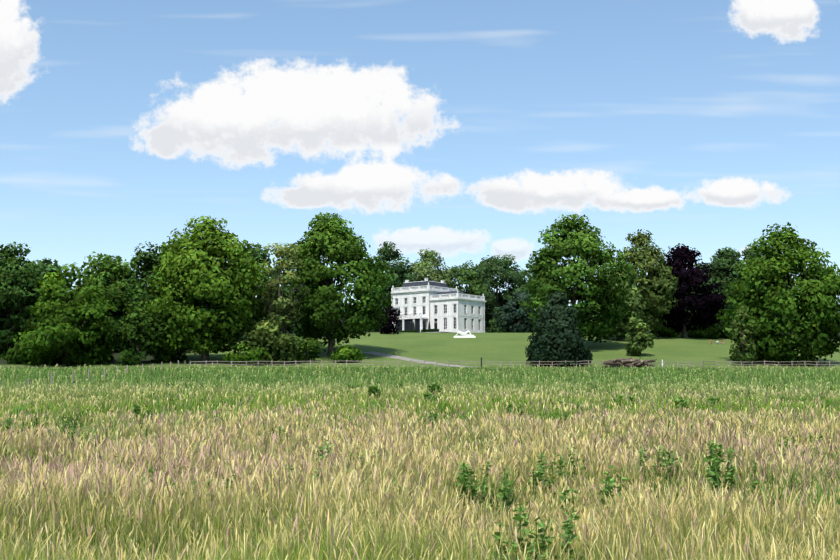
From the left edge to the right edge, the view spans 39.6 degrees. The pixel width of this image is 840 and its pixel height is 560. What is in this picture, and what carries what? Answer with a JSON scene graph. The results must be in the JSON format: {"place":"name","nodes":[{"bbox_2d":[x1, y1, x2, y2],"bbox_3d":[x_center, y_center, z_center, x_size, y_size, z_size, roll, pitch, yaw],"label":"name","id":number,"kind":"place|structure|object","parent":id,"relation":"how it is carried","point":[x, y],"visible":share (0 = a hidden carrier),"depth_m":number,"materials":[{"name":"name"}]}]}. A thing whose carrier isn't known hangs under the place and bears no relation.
{"place":"outdoors","nodes":[
{"label":"outdoors","id":0,"kind":"place"},
{"bbox_2d":[0,314,839,387],"bbox_3d":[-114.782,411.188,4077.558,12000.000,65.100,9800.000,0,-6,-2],"label":"ground","id":1,"kind":"structure","parent":0,"point":[434,347],"depth_m":254.69,"materials":[{"name":"green plant"}]},
{"bbox_2d":[0,342,34,363],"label":"shrub","id":2,"kind":"object","parent":1,"relation":"on","point":[12,358],"visible":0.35,"depth_m":225.96,"materials":[{"name":"green plant"}]},
{"bbox_2d":[0,242,48,355],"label":"tree","id":3,"kind":"object","parent":1,"relation":"on","point":[21,282],"visible":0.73,"depth_m":245.83,"materials":[{"name":"green plant"}]},
{"bbox_2d":[10,257,73,347],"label":"tree","id":4,"kind":"object","parent":1,"relation":"on","point":[45,264],"visible":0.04,"depth_m":290.51,"materials":[{"name":"green plant"}]},
{"bbox_2d":[13,262,118,365],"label":"tree","id":5,"kind":"object","parent":1,"relation":"on","point":[46,340],"visible":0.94,"depth_m":221.44,"materials":[{"name":"green plant"}]},
{"bbox_2d":[98,344,113,361],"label":"shrub","id":6,"kind":"object","parent":1,"relation":"on","point":[111,356],"visible":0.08,"depth_m":231.70,"materials":[{"name":"green plant"}]},
{"bbox_2d":[63,251,159,350],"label":"tree","id":7,"kind":"object","parent":1,"relation":"on","point":[102,275],"visible":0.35,"depth_m":253.97,"materials":[{"name":"green plant"}]},
{"bbox_2d":[107,255,139,345],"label":"tree","id":8,"kind":"object","parent":1,"relation":"on","point":[114,265],"depth_m":297.87,"materials":[{"name":"green plant"}]},
{"bbox_2d":[112,300,166,365],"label":"tree","id":9,"kind":"object","parent":1,"relation":"on","point":[136,326],"visible":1,"depth_m":224.21,"materials":[{"name":"green plant"}]},
{"bbox_2d":[105,241,183,346],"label":"tree","id":10,"kind":"object","parent":1,"relation":"on","point":[148,262],"visible":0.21,"depth_m":260.26,"materials":[{"name":"green plant"}]},
{"bbox_2d":[148,335,187,361],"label":"shrub","id":11,"kind":"object","parent":1,"relation":"on","point":[168,354],"visible":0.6,"depth_m":229.72,"materials":[{"name":"green plant"}]},
{"bbox_2d":[135,241,203,308],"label":"tree","id":12,"kind":"object","parent":1,"relation":"on","point":[159,250],"depth_m":294.62,"materials":[{"name":"green plant"}]},
{"bbox_2d":[140,215,269,360],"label":"tree","id":13,"kind":"object","parent":1,"relation":"on","point":[207,249],"visible":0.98,"depth_m":225.09,"materials":[{"name":"green plant"}]},
{"bbox_2d":[220,342,270,364],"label":"shrub","id":14,"kind":"object","parent":1,"relation":"on","point":[234,355],"visible":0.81,"depth_m":223.55,"materials":[{"name":"green plant"}]},
{"bbox_2d":[215,241,285,339],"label":"tree","id":15,"kind":"object","parent":1,"relation":"on","point":[264,255],"visible":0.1,"depth_m":285.54,"materials":[{"name":"green plant"}]},
{"bbox_2d":[242,312,304,365],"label":"shrub","id":16,"kind":"object","parent":1,"relation":"on","point":[281,346],"visible":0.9,"depth_m":226.23,"materials":[{"name":"green plant"}]},
{"bbox_2d":[248,242,309,360],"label":"tree","id":17,"kind":"object","parent":1,"relation":"on","point":[291,305],"visible":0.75,"depth_m":231.82,"materials":[{"name":"green plant"}]},
{"bbox_2d":[272,240,334,337],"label":"tree","id":18,"kind":"object","parent":1,"relation":"on","point":[295,329],"visible":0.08,"depth_m":288.12,"materials":[{"name":"green plant"}]},
{"bbox_2d":[292,336,325,362],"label":"shrub","id":19,"kind":"object","parent":1,"relation":"on","point":[310,343],"visible":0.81,"depth_m":233.37,"materials":[{"name":"green plant"}]},
{"bbox_2d":[284,212,397,356],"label":"tree","id":20,"kind":"object","parent":1,"relation":"on","point":[331,240],"visible":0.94,"depth_m":243.80,"materials":[{"name":"green plant"}]},
{"bbox_2d":[328,345,365,362],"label":"shrub","id":21,"kind":"object","parent":1,"relation":"on","point":[345,353],"visible":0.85,"depth_m":232.58,"materials":[{"name":"green plant"}]},
{"bbox_2d":[359,241,413,331],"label":"tree","id":22,"kind":"object","parent":1,"relation":"on","point":[399,269],"visible":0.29,"depth_m":348.78,"materials":[{"name":"green plant"}]},
{"bbox_2d":[377,306,401,333],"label":"tree","id":23,"kind":"object","parent":1,"relation":"on","point":[389,327],"visible":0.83,"depth_m":299.38,"materials":[{"name":"purple plant"}]},
{"bbox_2d":[0,383,824,559],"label":"meadow weeds","id":24,"kind":"object","parent":1,"relation":"on","point":[713,471],"visible":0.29,"depth_m":16.34,"materials":[{"name":"green plant"}]},
{"bbox_2d":[397,329,438,332],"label":"hedge","id":25,"kind":"object","parent":1,"relation":"on","point":[422,330],"visible":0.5,"depth_m":315.56,"materials":[{"name":"green plant"}]},
{"bbox_2d":[0,363,839,559],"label":"meadow grass","id":26,"kind":"structure","parent":1,"relation":"on","point":[60,500],"depth_m":17.52,"materials":[{"name":"beige plant"}]},
{"bbox_2d":[0,357,839,386],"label":"fence","id":27,"kind":"object","parent":1,"relation":"on","point":[539,364],"visible":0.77,"depth_m":220.05,"materials":[{"name":"grey wood"}]},
{"bbox_2d":[405,248,458,287],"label":"tree","id":28,"kind":"object","parent":1,"relation":"on","point":[423,268],"visible":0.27,"depth_m":369.99,"materials":[{"name":"green plant"}]},
{"bbox_2d":[391,278,485,332],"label":"villa","id":29,"kind":"object","parent":1,"relation":"on","point":[441,306],"visible":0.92,"depth_m":323.27,"materials":[{"name":"white paint"}]},
{"bbox_2d":[453,329,475,337],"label":"reclining figure sculpture","id":30,"kind":"object","parent":1,"relation":"on","point":[465,335],"visible":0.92,"depth_m":288.04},
{"bbox_2d":[442,260,494,326],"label":"tree","id":31,"kind":"object","parent":1,"relation":"on","point":[467,275],"visible":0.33,"depth_m":377.68,"materials":[{"name":"green plant"}]},
{"bbox_2d":[462,254,527,328],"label":"tree","id":32,"kind":"object","parent":1,"relation":"on","point":[489,268],"visible":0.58,"depth_m":381.39,"materials":[{"name":"green plant"}]},
{"bbox_2d":[485,312,517,332],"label":"bush","id":33,"kind":"object","parent":1,"relation":"on","point":[494,326],"visible":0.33,"depth_m":338.51,"materials":[{"name":"green plant"}]},
{"bbox_2d":[492,291,537,332],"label":"tree","id":34,"kind":"object","parent":1,"relation":"on","point":[518,315],"visible":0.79,"depth_m":336.69,"materials":[{"name":"green plant"}]},
{"bbox_2d":[512,260,568,326],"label":"tree","id":35,"kind":"object","parent":1,"relation":"on","point":[521,287],"visible":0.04,"depth_m":372.19,"materials":[{"name":"green plant"}]},
{"bbox_2d":[525,291,592,366],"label":"tree","id":36,"kind":"object","parent":1,"relation":"on","point":[558,336],"visible":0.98,"depth_m":224.24,"materials":[{"name":"green plant"}]},
{"bbox_2d":[518,213,643,342],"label":"tree","id":37,"kind":"object","parent":1,"relation":"on","point":[584,244],"visible":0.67,"depth_m":260.20,"materials":[{"name":"green plant"}]},
{"bbox_2d":[595,272,646,340],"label":"tree","id":38,"kind":"object","parent":1,"relation":"on","point":[635,306],"visible":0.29,"depth_m":280.30,"materials":[{"name":"green plant"}]},
{"bbox_2d":[601,357,655,367],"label":"log pile","id":39,"kind":"object","parent":1,"relation":"on","point":[626,362],"visible":0.92,"depth_m":219.17,"materials":[{"name":"brown wood"}]},
{"bbox_2d":[625,316,654,355],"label":"tree","id":40,"kind":"object","parent":1,"relation":"on","point":[637,328],"visible":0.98,"depth_m":249.19,"materials":[{"name":"green plant"}]},
{"bbox_2d":[615,229,678,333],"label":"tree","id":41,"kind":"object","parent":1,"relation":"on","point":[655,292],"visible":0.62,"depth_m":290.56,"materials":[{"name":"green plant"}]},
{"bbox_2d":[652,317,679,337],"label":"shrub","id":42,"kind":"object","parent":1,"relation":"on","point":[661,333],"visible":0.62,"depth_m":299.25,"materials":[{"name":"green plant"}]},
{"bbox_2d":[649,262,700,336],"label":"tree","id":43,"kind":"object","parent":1,"relation":"on","point":[689,333],"depth_m":342.56,"materials":[{"name":"green plant"}]},
{"bbox_2d":[646,243,726,337],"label":"tree","id":44,"kind":"object","parent":1,"relation":"on","point":[683,258],"visible":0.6,"depth_m":298.69,"materials":[{"name":"purple plant"}]},
{"bbox_2d":[691,325,719,338],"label":"shrub","id":45,"kind":"object","parent":1,"relation":"on","point":[711,331],"visible":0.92,"depth_m":302.64,"materials":[{"name":"green plant"}]},
{"bbox_2d":[688,263,725,338],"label":"tree","id":46,"kind":"object","parent":1,"relation":"on","point":[702,293],"depth_m":351.34,"materials":[{"name":"green plant"}]},
{"bbox_2d":[700,247,767,338],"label":"tree","id":47,"kind":"object","parent":1,"relation":"on","point":[724,262],"visible":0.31,"depth_m":313.05,"materials":[{"name":"green plant"}]},
{"bbox_2d":[725,305,757,365],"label":"tree","id":48,"kind":"object","parent":1,"relation":"on","point":[742,354],"visible":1,"depth_m":229.21,"materials":[{"name":"green plant"}]},
{"bbox_2d":[726,244,779,328],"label":"tree","id":49,"kind":"object","parent":1,"relation":"on","point":[747,252],"visible":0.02,"depth_m":325.31,"materials":[{"name":"green plant"}]},
{"bbox_2d":[716,222,839,365],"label":"tree","id":50,"kind":"object","parent":1,"relation":"on","point":[807,306],"visible":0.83,"depth_m":230.46,"materials":[{"name":"green plant"}]},
{"bbox_2d":[0,0,839,309],"label":"sky","id":51,"kind":"structure","parent":0,"point":[462,131],"materials":[{"name":"blue"}]},
{"bbox_2d":[362,352,516,369],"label":"path","id":52,"kind":"structure","parent":0,"point":[398,357],"depth_m":240.29,"materials":[{"name":"beige gravel"}]}
]}

